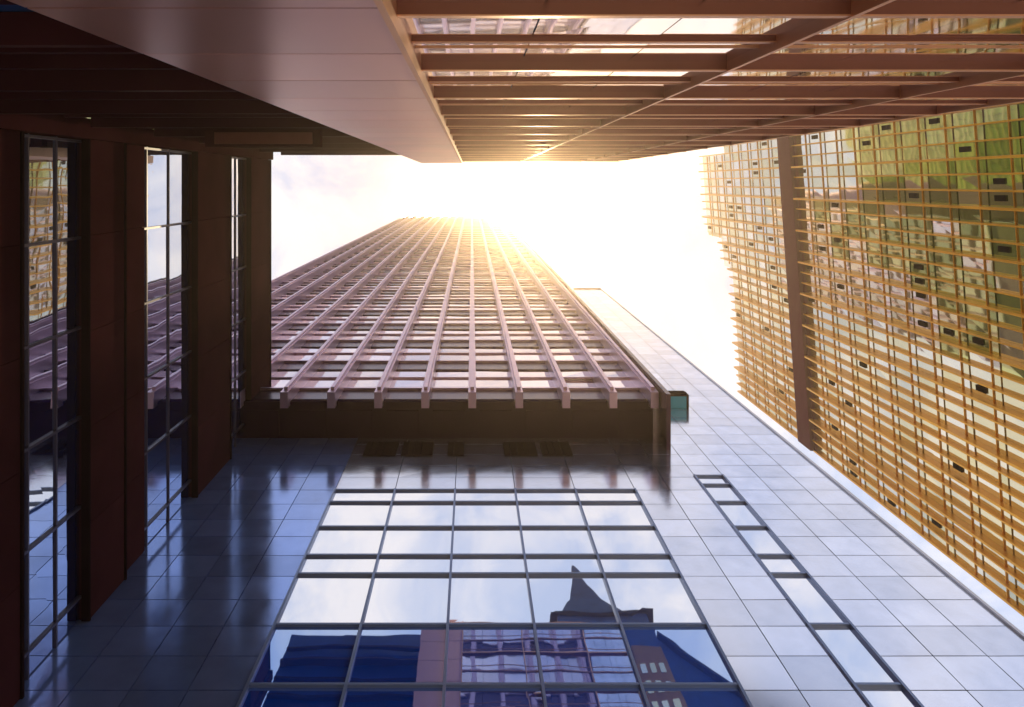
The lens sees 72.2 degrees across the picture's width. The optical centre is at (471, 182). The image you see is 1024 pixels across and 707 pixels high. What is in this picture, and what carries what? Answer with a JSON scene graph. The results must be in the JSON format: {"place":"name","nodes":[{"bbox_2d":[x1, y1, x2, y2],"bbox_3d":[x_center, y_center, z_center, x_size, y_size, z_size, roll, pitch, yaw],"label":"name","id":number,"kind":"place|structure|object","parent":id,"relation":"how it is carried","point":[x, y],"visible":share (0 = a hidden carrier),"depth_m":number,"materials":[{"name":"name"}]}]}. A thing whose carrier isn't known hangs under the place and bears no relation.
{"place":"outdoors","nodes":[
{"label":"outdoors","id":0,"kind":"place"},
{"bbox_2d":[0,114,272,706],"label":"glass office block","id":1,"kind":"structure","parent":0,"point":[135,312],"depth_m":16.85,"materials":[{"name":"brown metal"}]},
{"bbox_2d":[25,137,244,678],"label":"block windows","id":2,"kind":"structure","parent":1,"relation":"in","point":[41,151],"depth_m":15.75,"materials":[{"name":"blue glass"}]},
{"bbox_2d":[214,132,312,143],"bbox_3d":[-5.350,-1.150,17.964,2.500,0.068,0.300,0,-90,0],"label":"canopy panel","id":3,"kind":"object","parent":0,"point":[263,137],"visible":1,"depth_m":17.93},
{"bbox_2d":[373,0,461,163],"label":"pier edge trim","id":4,"kind":"structure","parent":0,"point":[396,26],"depth_m":5.24,"materials":[{"name":"brown metal"}]},
{"bbox_2d":[13,215,1023,706],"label":"office tower","id":5,"kind":"structure","parent":0,"point":[487,461],"depth_m":19.42,"materials":[{"name":"stone"}]},
{"bbox_2d":[266,218,634,386],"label":"shaft windows","id":6,"kind":"structure","parent":5,"relation":"in","point":[281,373],"depth_m":36.56,"materials":[{"name":"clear glass"}]},
{"bbox_2d":[241,627,747,706],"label":"podium blue windows","id":7,"kind":"structure","parent":5,"relation":"in","point":[292,654],"depth_m":14.55,"materials":[{"name":"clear glass"}]},
{"bbox_2d":[278,477,917,706],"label":"podium windows","id":8,"kind":"structure","parent":5,"relation":"in","point":[312,599],"depth_m":18.21,"materials":[{"name":"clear glass"}]},
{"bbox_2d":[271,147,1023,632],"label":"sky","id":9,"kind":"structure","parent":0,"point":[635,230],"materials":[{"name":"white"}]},
{"bbox_2d":[396,0,1023,149],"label":"louvred windows","id":10,"kind":"structure","parent":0,"point":[702,27],"depth_m":5.99,"materials":[{"name":"brown metal"}]},
{"bbox_2d":[520,0,1023,161],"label":"louvred mullions","id":11,"kind":"object","parent":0,"point":[820,25],"visible":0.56,"depth_m":7.84,"materials":[{"name":"brown metal"}]},
{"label":"plaza pavement","id":12,"kind":"structure","parent":0,"visible":0},
{"bbox_2d":[0,5,34,11],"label":"building","id":13,"kind":"structure","parent":12,"relation":"on","point":[11,8],"depth_m":6.28,"materials":[{"name":"blue glass"}]},
{"bbox_2d":[0,0,398,154],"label":"recess louvres","id":14,"kind":"object","parent":13,"relation":"attached to","point":[48,65],"visible":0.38,"depth_m":11.54,"materials":[{"name":"brown metal"}]},
{"bbox_2d":[205,130,321,146],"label":"canopy slab","id":15,"kind":"structure","parent":13,"relation":"attached to","point":[209,138],"depth_m":18.00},
{"bbox_2d":[397,0,1023,161],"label":"louvres","id":16,"kind":"object","parent":13,"relation":"attached to","point":[699,8],"visible":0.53,"depth_m":7.40,"materials":[{"name":"brown metal"}]},
{"bbox_2d":[397,14,1023,158],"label":"louvre edge trims","id":17,"kind":"object","parent":13,"relation":"attached to","point":[707,42],"visible":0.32,"depth_m":7.39,"materials":[{"name":"orange metal"}]},
{"bbox_2d":[7,0,460,162],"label":"pier panels","id":18,"kind":"object","parent":12,"relation":"on","point":[341,66],"visible":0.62,"depth_m":5.09,"materials":[{"name":"metal"}]},
{"bbox_2d":[698,102,1023,616],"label":"gold residential tower","id":19,"kind":"structure","parent":12,"relation":"on","point":[877,269],"depth_m":66.81,"materials":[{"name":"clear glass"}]},
{"bbox_2d":[708,118,1009,527],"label":"open windows","id":20,"kind":"structure","parent":19,"relation":"in","point":[1005,249],"depth_m":63.94,"materials":[{"name":"black glass"}]},
{"bbox_2d":[702,104,1023,609],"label":"windows","id":21,"kind":"structure","parent":19,"relation":"in","point":[995,113],"depth_m":70.38,"materials":[{"name":"gold glass"}]},
{"bbox_2d":[814,103,1023,379],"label":"green windows","id":22,"kind":"structure","parent":19,"relation":"in","point":[998,130],"depth_m":57.82,"materials":[{"name":"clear glass"}]}
]}

